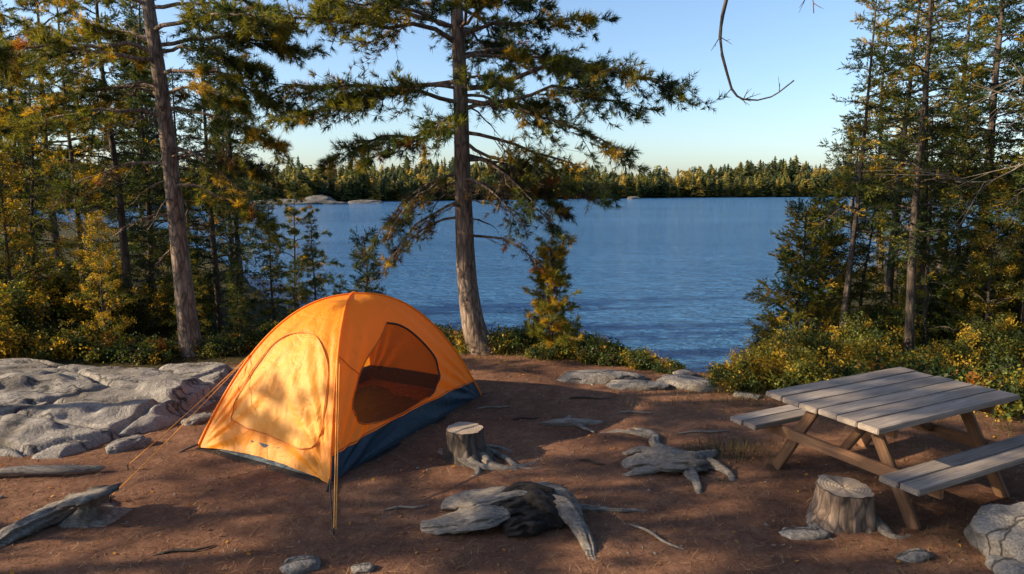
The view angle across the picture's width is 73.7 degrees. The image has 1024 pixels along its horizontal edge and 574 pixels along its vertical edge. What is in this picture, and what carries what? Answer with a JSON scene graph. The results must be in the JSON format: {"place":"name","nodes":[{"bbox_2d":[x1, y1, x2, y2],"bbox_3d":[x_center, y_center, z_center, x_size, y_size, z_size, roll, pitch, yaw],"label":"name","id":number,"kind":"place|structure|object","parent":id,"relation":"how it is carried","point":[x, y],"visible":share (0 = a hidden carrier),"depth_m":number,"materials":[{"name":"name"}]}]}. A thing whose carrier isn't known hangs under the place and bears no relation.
{"place":"outdoors","nodes":[
{"label":"outdoors","id":0,"kind":"place"},
{"bbox_2d":[0,179,1023,573],"bbox_3d":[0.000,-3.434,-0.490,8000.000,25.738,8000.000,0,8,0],"label":"ground","id":1,"kind":"structure","parent":0,"point":[170,481],"depth_m":5.40,"materials":[{"name":"soil"}]},
{"bbox_2d":[0,319,52,358],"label":"shrub","id":2,"kind":"object","parent":1,"relation":"on","point":[11,339],"visible":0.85,"depth_m":9.76,"materials":[{"name":"green plant"}]},
{"bbox_2d":[0,0,59,281],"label":"spruce tree","id":3,"kind":"object","parent":1,"relation":"on","point":[9,93],"visible":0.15,"depth_m":13.15,"materials":[{"name":"green plant"}]},
{"bbox_2d":[0,267,66,337],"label":"shrub","id":4,"kind":"object","parent":1,"relation":"on","point":[28,316],"visible":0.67,"depth_m":10.60,"materials":[{"name":"green plant"}]},
{"bbox_2d":[0,148,68,313],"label":"tree","id":5,"kind":"object","parent":1,"relation":"on","point":[18,244],"visible":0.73,"depth_m":11.14,"materials":[{"name":"yellow autumn leaves"},{"name":"dark bark"}]},
{"bbox_2d":[0,36,77,283],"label":"spruce tree","id":6,"kind":"object","parent":1,"relation":"on","point":[42,188],"visible":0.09,"depth_m":15.61,"materials":[{"name":"green plant"}]},
{"bbox_2d":[0,67,87,318],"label":"spruce tree","id":7,"kind":"object","parent":1,"relation":"on","point":[30,219],"visible":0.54,"depth_m":12.44,"materials":[{"name":"green plant"}]},
{"bbox_2d":[0,465,105,475],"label":"fallen branch","id":8,"kind":"object","parent":1,"relation":"on","point":[37,469],"visible":1,"depth_m":5.72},
{"bbox_2d":[11,323,101,362],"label":"shrub","id":9,"kind":"object","parent":1,"relation":"on","point":[63,346],"visible":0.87,"depth_m":9.93,"materials":[{"name":"green plant"}]},
{"bbox_2d":[0,482,131,547],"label":"driftwood log","id":10,"kind":"object","parent":1,"relation":"on","point":[88,508],"visible":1,"depth_m":4.97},
{"bbox_2d":[20,0,126,287],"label":"spruce tree","id":11,"kind":"object","parent":1,"relation":"on","point":[58,160],"visible":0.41,"depth_m":11.78,"materials":[{"name":"green plant"}]},
{"bbox_2d":[0,0,147,276],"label":"pine tree","id":12,"kind":"object","parent":1,"relation":"on","point":[23,4],"visible":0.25,"depth_m":13.09,"materials":[{"name":"green plant"}]},
{"bbox_2d":[28,241,143,320],"bbox_3d":[-8.210,-0.065,12.993,2.044,1.631,1.758,-2,8,-11],"label":"shrub","id":13,"kind":"object","parent":1,"relation":"on","point":[49,284],"visible":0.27,"depth_m":12.59,"materials":[{"name":"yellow plant"}]},
{"bbox_2d":[50,166,150,320],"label":"spruce tree","id":14,"kind":"object","parent":1,"relation":"on","point":[79,221],"visible":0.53,"depth_m":11.44,"materials":[{"name":"green plant"}]},
{"bbox_2d":[59,213,143,338],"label":"golden birch tree","id":15,"kind":"object","parent":1,"relation":"on","point":[108,286],"visible":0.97,"depth_m":10.40,"materials":[{"name":"yellow autumn leaves"},{"name":"dark bark"}]},
{"bbox_2d":[50,264,160,335],"bbox_3d":[-7.023,0.304,11.698,1.673,1.335,1.438,2,8,12],"label":"shrub","id":16,"kind":"object","parent":1,"relation":"on","point":[78,317],"visible":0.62,"depth_m":11.50,"materials":[{"name":"green plant"}]},
{"bbox_2d":[74,329,150,363],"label":"shrub","id":17,"kind":"object","parent":1,"relation":"on","point":[111,348],"visible":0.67,"depth_m":9.98,"materials":[{"name":"green plant"}]},
{"bbox_2d":[43,0,194,333],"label":"spruce tree","id":18,"kind":"object","parent":1,"relation":"on","point":[122,221],"visible":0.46,"depth_m":11.43,"materials":[{"name":"green plant"}]},
{"bbox_2d":[0,358,239,458],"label":"granite outcrop","id":19,"kind":"object","parent":1,"relation":"on","point":[50,410],"visible":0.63,"depth_m":7.40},
{"bbox_2d":[87,0,163,260],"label":"spruce tree","id":20,"kind":"object","parent":1,"relation":"on","point":[121,13],"visible":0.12,"depth_m":23.15,"materials":[{"name":"green plant"}]},
{"bbox_2d":[105,435,152,453],"bbox_3d":[-3.606,1.491,6.422,0.220,0.148,0.397,8,11,44],"label":"granite rock","id":21,"kind":"object","parent":1,"relation":"on","point":[127,443],"visible":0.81,"depth_m":6.36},
{"bbox_2d":[105,8,185,274],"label":"spruce tree","id":22,"kind":"object","parent":1,"relation":"on","point":[143,207],"visible":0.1,"depth_m":19.01,"materials":[{"name":"green plant"}]},
{"bbox_2d":[121,334,180,365],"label":"shrub","id":23,"kind":"object","parent":1,"relation":"on","point":[153,351],"visible":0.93,"depth_m":9.91,"materials":[{"name":"green plant"}]},
{"bbox_2d":[95,0,213,314],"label":"spruce tree","id":24,"kind":"object","parent":1,"relation":"on","point":[150,248],"visible":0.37,"depth_m":12.89,"materials":[{"name":"green plant"}]},
{"bbox_2d":[106,24,206,287],"bbox_3d":[-8.185,-2.947,15.582,1.931,6.210,2.459,3,6,42],"label":"spruce tree","id":25,"kind":"object","parent":1,"relation":"on","point":[136,249],"visible":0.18,"depth_m":15.46,"materials":[{"name":"green plant"}]},
{"bbox_2d":[0,0,331,356],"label":"pine tree","id":26,"kind":"object","parent":1,"relation":"on","point":[49,117],"visible":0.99,"depth_m":9.70,"materials":[{"name":"green plant"}]},
{"bbox_2d":[146,189,216,336],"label":"spruce tree","id":27,"kind":"object","parent":1,"relation":"on","point":[170,298],"visible":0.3,"depth_m":11.66,"materials":[{"name":"green plant"}]},
{"bbox_2d":[143,266,227,328],"bbox_3d":[-6.119,0.186,12.824,1.438,1.335,1.673,-3,9,-21],"label":"shrub","id":28,"kind":"object","parent":1,"relation":"on","point":[166,315],"visible":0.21,"depth_m":12.47,"materials":[{"name":"green plant"}]},
{"bbox_2d":[161,223,214,340],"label":"spruce tree","id":29,"kind":"object","parent":1,"relation":"on","point":[202,330],"visible":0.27,"depth_m":11.05,"materials":[{"name":"green plant"}]},
{"bbox_2d":[131,63,247,315],"bbox_3d":[-6.114,-1.735,12.836,1.936,4.890,1.520,-3,6,-12],"label":"spruce tree","id":30,"kind":"object","parent":1,"relation":"on","point":[171,77],"visible":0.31,"depth_m":12.81,"materials":[{"name":"green plant"}]},
{"bbox_2d":[144,6,282,328],"bbox_3d":[-5.467,-2.046,12.208,2.284,5.770,1.794,1,7,12],"label":"spruce tree","id":31,"kind":"object","parent":1,"relation":"on","point":[214,245],"visible":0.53,"depth_m":12.11,"materials":[{"name":"green plant"}]},
{"bbox_2d":[185,326,255,358],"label":"shrub","id":32,"kind":"object","parent":1,"relation":"on","point":[220,346],"visible":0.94,"depth_m":10.22,"materials":[{"name":"green plant"}]},
{"bbox_2d":[185,6,263,280],"bbox_3d":[-7.474,-3.700,17.792,2.106,7.443,2.109,-5,9,-30],"label":"spruce tree","id":33,"kind":"object","parent":1,"relation":"on","point":[240,148],"visible":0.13,"depth_m":18.05,"materials":[{"name":"green plant"}]},
{"bbox_2d":[190,95,262,288],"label":"spruce tree","id":34,"kind":"object","parent":1,"relation":"on","point":[231,237],"visible":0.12,"depth_m":15.78,"materials":[{"name":"green plant"}]},
{"bbox_2d":[217,263,261,336],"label":"young spruce tree","id":35,"kind":"object","parent":1,"relation":"on","point":[238,283],"visible":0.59,"depth_m":11.45,"materials":[{"name":"green plant"}]},
{"bbox_2d":[227,294,252,342],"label":"young spruce tree","id":36,"kind":"object","parent":1,"relation":"on","point":[239,320],"visible":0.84,"depth_m":10.56,"materials":[{"name":"green plant"}]},
{"bbox_2d":[198,21,283,295],"bbox_3d":[-5.923,-2.676,14.403,1.739,6.274,1.826,3,9,17],"label":"spruce tree","id":37,"kind":"object","parent":1,"relation":"on","point":[243,183],"visible":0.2,"depth_m":14.46,"materials":[{"name":"green plant"}]},
{"bbox_2d":[246,317,282,348],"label":"shrub","id":38,"kind":"object","parent":1,"relation":"on","point":[261,334],"visible":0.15,"depth_m":10.57,"materials":[{"name":"green plant"}]},
{"bbox_2d":[248,199,291,325],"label":"spruce tree","id":39,"kind":"object","parent":1,"relation":"on","point":[271,289],"visible":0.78,"depth_m":12.40,"materials":[{"name":"green plant"}]},
{"bbox_2d":[281,262,310,313],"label":"young spruce tree","id":40,"kind":"object","parent":1,"relation":"on","point":[304,294],"visible":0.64,"depth_m":11.07,"materials":[{"name":"green plant"}]},
{"bbox_2d":[252,181,344,304],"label":"tree","id":41,"kind":"object","parent":1,"relation":"on","point":[290,212],"visible":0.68,"depth_m":20.46,"materials":[{"name":"green plant"}]},
{"bbox_2d":[279,554,320,573],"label":"granite rock","id":42,"kind":"object","parent":1,"relation":"on","point":[303,564],"visible":1,"depth_m":4.35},
{"bbox_2d":[292,215,330,306],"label":"spruce tree","id":43,"kind":"object","parent":1,"relation":"on","point":[314,251],"visible":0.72,"depth_m":12.63,"materials":[{"name":"green plant"}]},
{"bbox_2d":[110,291,540,535],"bbox_3d":[-1.478,0.739,7.136,2.745,1.373,4.685,2,8,17],"label":"camping tent","id":44,"kind":"object","parent":1,"relation":"on","point":[329,390],"visible":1,"depth_m":6.35,"materials":[{"name":"orange fabric"}]},
{"bbox_2d":[331,294,479,482],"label":"tent wall","id":45,"kind":"structure","parent":44,"relation":"in","point":[400,372],"depth_m":6.67,"materials":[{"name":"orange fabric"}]},
{"bbox_2d":[343,225,389,295],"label":"young spruce tree","id":46,"kind":"object","parent":1,"relation":"on","point":[366,275],"visible":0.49,"depth_m":11.05,"materials":[{"name":"green plant"}]},
{"bbox_2d":[248,0,730,355],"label":"pine tree","id":47,"kind":"object","parent":1,"relation":"on","point":[332,15],"visible":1,"depth_m":9.41,"materials":[{"name":"green plant"}]},
{"bbox_2d":[438,422,543,476],"bbox_3d":[-0.144,1.444,6.026,1.314,0.309,0.774,0,8,0],"label":"tree stump","id":48,"kind":"object","parent":1,"relation":"on","point":[466,445],"visible":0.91,"depth_m":6.04,"materials":[{"name":"wood"}]},
{"bbox_2d":[478,323,538,355],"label":"shrub","id":49,"kind":"object","parent":1,"relation":"on","point":[506,342],"visible":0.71,"depth_m":10.08,"materials":[{"name":"green plant"}]},
{"bbox_2d":[0,151,1023,206],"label":"distant forest","id":50,"kind":"object","parent":1,"relation":"on","point":[775,178],"visible":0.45,"depth_m":349.05,"materials":[{"name":"green plant"}]},
{"bbox_2d":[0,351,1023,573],"bbox_3d":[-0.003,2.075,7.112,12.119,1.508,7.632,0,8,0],"label":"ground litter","id":51,"kind":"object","parent":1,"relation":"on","point":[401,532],"visible":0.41,"depth_m":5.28,"materials":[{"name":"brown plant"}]},
{"bbox_2d":[420,481,646,559],"bbox_3d":[0.220,1.654,4.907,1.760,0.303,0.854,1,8,8],"label":"rotten log","id":52,"kind":"object","parent":1,"relation":"on","point":[524,508],"visible":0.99,"depth_m":4.91,"materials":[{"name":"grey wood"}]},
{"bbox_2d":[515,337,567,360],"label":"shrub","id":53,"kind":"object","parent":1,"relation":"on","point":[543,351],"visible":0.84,"depth_m":9.79,"materials":[{"name":"green plant"}]},
{"bbox_2d":[520,235,584,347],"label":"young pine tree","id":54,"kind":"object","parent":1,"relation":"on","point":[561,324],"visible":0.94,"depth_m":9.91,"materials":[{"name":"green plant"}]},
{"bbox_2d":[116,348,1023,573],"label":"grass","id":55,"kind":"structure","parent":1,"relation":"on","point":[731,445],"depth_m":6.52,"materials":[{"name":"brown plant"}]},
{"bbox_2d":[538,418,605,425],"bbox_3d":[0.623,1.390,7.011,0.702,0.080,0.118,-1,8,-6],"label":"root","id":56,"kind":"object","parent":1,"relation":"on","point":[564,422],"visible":0.98,"depth_m":6.99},
{"bbox_2d":[553,330,618,364],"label":"shrub","id":57,"kind":"object","parent":1,"relation":"on","point":[571,350],"visible":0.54,"depth_m":9.77,"materials":[{"name":"green plant"}]},
{"bbox_2d":[568,334,630,366],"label":"shrub","id":58,"kind":"object","parent":1,"relation":"on","point":[609,359],"visible":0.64,"depth_m":9.57,"materials":[{"name":"green plant"}]},
{"bbox_2d":[557,369,645,383],"bbox_3d":[1.137,1.168,8.735,1.190,0.154,0.431,0,8,-3],"label":"granite rock","id":59,"kind":"object","parent":1,"relation":"on","point":[597,376],"visible":0.75,"depth_m":8.64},
{"bbox_2d":[605,379,669,390],"bbox_3d":[1.549,1.223,8.416,0.790,0.109,0.303,1,8,9],"label":"granite rock","id":60,"kind":"object","parent":1,"relation":"on","point":[626,384],"visible":0.91,"depth_m":8.34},
{"bbox_2d":[614,345,661,370],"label":"shrub","id":61,"kind":"object","parent":1,"relation":"on","point":[636,359],"visible":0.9,"depth_m":9.42,"materials":[{"name":"green plant"}]},
{"bbox_2d":[621,446,711,472],"bbox_3d":[1.375,1.532,5.982,0.832,0.229,0.452,0,8,0],"label":"weathered tree root","id":62,"kind":"object","parent":1,"relation":"on","point":[671,459],"visible":0.75,"depth_m":5.90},
{"bbox_2d":[647,356,687,373],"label":"shrub","id":63,"kind":"object","parent":1,"relation":"on","point":[670,366],"visible":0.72,"depth_m":9.16,"materials":[{"name":"green plant"}]},
{"bbox_2d":[656,374,744,392],"bbox_3d":[2.310,1.231,8.399,1.109,0.192,0.399,5,10,31],"label":"granite rock","id":64,"kind":"object","parent":1,"relation":"on","point":[688,382],"visible":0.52,"depth_m":8.36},
{"bbox_2d":[702,358,775,394],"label":"shrub","id":65,"kind":"object","parent":1,"relation":"on","point":[736,380],"visible":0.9,"depth_m":8.15,"materials":[{"name":"green plant"}]},
{"bbox_2d":[708,344,788,386],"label":"shrub","id":66,"kind":"object","parent":1,"relation":"on","point":[739,361],"visible":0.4,"depth_m":8.38,"materials":[{"name":"green plant"}]},
{"bbox_2d":[728,330,824,372],"bbox_3d":[3.483,0.931,9.047,1.268,0.792,1.080,5,9,31],"label":"shrub","id":67,"kind":"object","parent":1,"relation":"on","point":[770,344],"visible":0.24,"depth_m":8.93,"materials":[{"name":"green plant"}]},
{"bbox_2d":[742,198,854,344],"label":"young spruce tree","id":68,"kind":"object","parent":1,"relation":"on","point":[801,266],"visible":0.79,"depth_m":10.03,"materials":[{"name":"green plant"}]},
{"bbox_2d":[754,336,848,392],"bbox_3d":[3.522,1.037,8.209,1.268,0.792,1.080,3,9,18],"label":"shrub","id":69,"kind":"object","parent":1,"relation":"on","point":[803,369],"visible":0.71,"depth_m":8.05,"materials":[{"name":"green plant"}]},
{"bbox_2d":[765,317,839,362],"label":"shrub","id":70,"kind":"object","parent":1,"relation":"on","point":[798,335],"visible":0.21,"depth_m":8.99,"materials":[{"name":"green plant"}]},
{"bbox_2d":[779,526,830,539],"bbox_3d":[2.053,1.732,4.793,0.360,0.074,0.171,0,8,0],"label":"granite rock","id":71,"kind":"object","parent":1,"relation":"on","point":[804,533],"visible":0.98,"depth_m":4.75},
{"bbox_2d":[751,186,875,326],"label":"young spruce tree","id":72,"kind":"object","parent":1,"relation":"on","point":[836,275],"visible":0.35,"depth_m":10.73,"materials":[{"name":"green plant"}]},
{"bbox_2d":[812,111,889,323],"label":"spruce tree","id":73,"kind":"object","parent":1,"relation":"on","point":[855,159],"visible":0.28,"depth_m":11.03,"materials":[{"name":"green plant"}]},
{"bbox_2d":[815,348,890,378],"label":"shrub","id":74,"kind":"object","parent":1,"relation":"on","point":[849,370],"visible":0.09,"depth_m":8.05,"materials":[{"name":"green plant"}]},
{"bbox_2d":[820,334,893,369],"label":"shrub","id":75,"kind":"object","parent":1,"relation":"on","point":[844,350],"visible":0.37,"depth_m":8.65,"materials":[{"name":"green plant"}]},
{"bbox_2d":[806,474,910,540],"bbox_3d":[2.448,1.597,4.922,0.831,0.320,0.622,-3,9,-23],"label":"tree stump","id":76,"kind":"object","parent":1,"relation":"on","point":[839,504],"visible":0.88,"depth_m":4.84,"materials":[{"name":"grey wood"}]},
{"bbox_2d":[822,169,896,328],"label":"spruce tree","id":77,"kind":"object","parent":1,"relation":"on","point":[862,285],"visible":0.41,"depth_m":10.58,"materials":[{"name":"green plant"}]},
{"bbox_2d":[805,0,922,333],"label":"spruce tree","id":78,"kind":"object","parent":1,"relation":"on","point":[858,189],"visible":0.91,"depth_m":9.33,"materials":[{"name":"green plant"}]},
{"bbox_2d":[824,311,906,356],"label":"shrub","id":79,"kind":"object","parent":1,"relation":"on","point":[851,331],"visible":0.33,"depth_m":9.32,"materials":[{"name":"broadleaf foliage"},{"name":"woody twigs"}]},
{"bbox_2d":[712,0,1023,226],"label":"pine tree","id":80,"kind":"object","parent":1,"relation":"on","point":[720,38],"visible":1,"depth_m":5.02,"materials":[{"name":"plant"}]},
{"bbox_2d":[823,0,920,301],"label":"spruce tree","id":81,"kind":"object","parent":1,"relation":"on","point":[882,50],"visible":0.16,"depth_m":14.28,"materials":[{"name":"green plant"}]},
{"bbox_2d":[730,367,1023,529],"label":"picnic table","id":82,"kind":"object","parent":1,"relation":"on","point":[876,407],"visible":0.98,"depth_m":5.35,"materials":[{"name":"grey wood"}]},
{"bbox_2d":[852,290,941,351],"bbox_3d":[5.789,0.567,10.223,1.119,1.038,1.301,-3,9,-18],"label":"shrub","id":83,"kind":"object","parent":1,"relation":"on","point":[897,321],"visible":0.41,"depth_m":10.11,"materials":[{"name":"green plant"}]},
{"bbox_2d":[845,107,954,305],"bbox_3d":[7.477,-1.395,13.198,1.935,4.209,2.122,0,8,3],"label":"spruce tree","id":84,"kind":"object","parent":1,"relation":"on","point":[881,286],"visible":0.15,"depth_m":13.25,"materials":[{"name":"green plant"}]},
{"bbox_2d":[849,1,976,319],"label":"spruce tree","id":85,"kind":"object","parent":1,"relation":"on","point":[890,282],"visible":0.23,"depth_m":11.94,"materials":[{"name":"green plant"}]},
{"bbox_2d":[896,548,932,562],"bbox_3d":[2.642,1.773,4.493,0.243,0.076,0.127,-2,8,-11],"label":"granite rock","id":86,"kind":"object","parent":1,"relation":"on","point":[913,555],"visible":0.92,"depth_m":4.46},
{"bbox_2d":[852,344,986,381],"bbox_3d":[4.891,1.061,8.187,1.384,0.832,1.323,2,8,13],"label":"shrub","id":87,"kind":"object","parent":1,"relation":"on","point":[922,364],"visible":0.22,"depth_m":8.13,"materials":[{"name":"green plant"}]},
{"bbox_2d":[866,99,973,350],"bbox_3d":[5.965,-0.789,9.757,1.154,3.712,1.470,-6,9,-16],"label":"spruce tree","id":88,"kind":"object","parent":1,"relation":"on","point":[925,307],"visible":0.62,"depth_m":9.79,"materials":[{"name":"green plant"}]},
{"bbox_2d":[845,0,1002,354],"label":"spruce tree","id":89,"kind":"object","parent":1,"relation":"on","point":[912,247],"visible":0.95,"depth_m":8.95,"materials":[{"name":"green plant"}]},
{"bbox_2d":[832,0,1023,344],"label":"spruce tree","id":90,"kind":"object","parent":1,"relation":"on","point":[950,127],"visible":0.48,"depth_m":9.82,"materials":[{"name":"green plant"}]},
{"bbox_2d":[875,0,1003,268],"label":"spruce tree","id":91,"kind":"object","parent":1,"relation":"on","point":[949,62],"visible":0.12,"depth_m":19.50,"materials":[{"name":"green plant"}]},
{"bbox_2d":[903,337,988,371],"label":"shrub","id":92,"kind":"object","parent":1,"relation":"on","point":[959,357],"visible":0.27,"depth_m":8.60,"materials":[{"name":"green plant"}]},
{"bbox_2d":[882,0,1023,333],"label":"spruce tree","id":93,"kind":"object","parent":1,"relation":"on","point":[993,102],"visible":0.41,"depth_m":11.17,"materials":[{"name":"green plant"}]},
{"bbox_2d":[897,57,1012,336],"bbox_3d":[7.304,-1.351,10.938,1.598,4.631,1.685,7,10,39],"label":"spruce tree","id":94,"kind":"object","parent":1,"relation":"on","point":[974,111],"visible":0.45,"depth_m":10.86,"materials":[{"name":"green plant"}]},
{"bbox_2d":[892,260,1020,343],"bbox_3d":[6.958,0.273,10.890,1.859,1.483,1.598,-5,9,-29],"label":"shrub","id":95,"kind":"object","parent":1,"relation":"on","point":[955,298],"visible":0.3,"depth_m":10.49,"materials":[{"name":"green plant"}]},
{"bbox_2d":[925,362,1023,421],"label":"shrub","id":96,"kind":"object","parent":1,"relation":"on","point":[991,380],"visible":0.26,"depth_m":7.47,"materials":[{"name":"broadleaf foliage"},{"name":"woody twigs"}]},
{"bbox_2d":[928,0,1023,246],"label":"spruce tree","id":97,"kind":"object","parent":1,"relation":"on","point":[982,28],"visible":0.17,"depth_m":12.68,"materials":[{"name":"green plant"}]},
{"bbox_2d":[937,177,1023,347],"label":"golden birch tree","id":98,"kind":"object","parent":1,"relation":"on","point":[1008,319],"visible":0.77,"depth_m":9.67,"materials":[{"name":"green broad leaves"},{"name":"pale birch bark"}]},
{"bbox_2d":[947,2,1023,337],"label":"spruce tree","id":99,"kind":"object","parent":1,"relation":"on","point":[967,173],"visible":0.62,"depth_m":9.83,"materials":[{"name":"green plant"}]},
{"bbox_2d":[950,313,1023,368],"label":"shrub","id":100,"kind":"object","parent":1,"relation":"on","point":[979,347],"visible":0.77,"depth_m":9.01,"materials":[{"name":"green plant"}]},
{"bbox_2d":[952,248,1023,334],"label":"shrub","id":101,"kind":"object","parent":1,"relation":"on","point":[999,279],"visible":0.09,"depth_m":10.97,"materials":[{"name":"green plant"}]},
{"bbox_2d":[963,502,1023,563],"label":"granite rock","id":102,"kind":"object","parent":1,"relation":"on","point":[992,529],"visible":0.85,"depth_m":4.49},
{"bbox_2d":[963,346,1023,404],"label":"shrub","id":103,"kind":"object","parent":1,"relation":"on","point":[1015,373],"visible":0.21,"depth_m":8.00,"materials":[{"name":"green plant"}]},
{"bbox_2d":[985,0,1023,233],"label":"spruce tree","id":104,"kind":"object","parent":1,"relation":"on","point":[1016,173],"visible":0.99,"depth_m":8.72,"materials":[{"name":"green plant"}]},
{"bbox_2d":[985,554,1023,573],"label":"granite rock","id":105,"kind":"object","parent":1,"relation":"on","point":[996,564],"visible":0.81,"depth_m":4.27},
{"bbox_2d":[992,215,1023,325],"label":"spruce tree","id":106,"kind":"object","parent":1,"relation":"on","point":[1020,260],"visible":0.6,"depth_m":10.57,"materials":[{"name":"green plant"}]},
{"bbox_2d":[0,0,1023,178],"label":"sky","id":107,"kind":"structure","parent":0,"point":[771,39],"materials":[{"name":"blue"}]},
{"bbox_2d":[26,197,1023,372],"bbox_3d":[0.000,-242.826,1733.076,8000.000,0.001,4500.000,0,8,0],"label":"lake water","id":108,"kind":"structure","parent":0,"point":[675,278],"depth_m":41.06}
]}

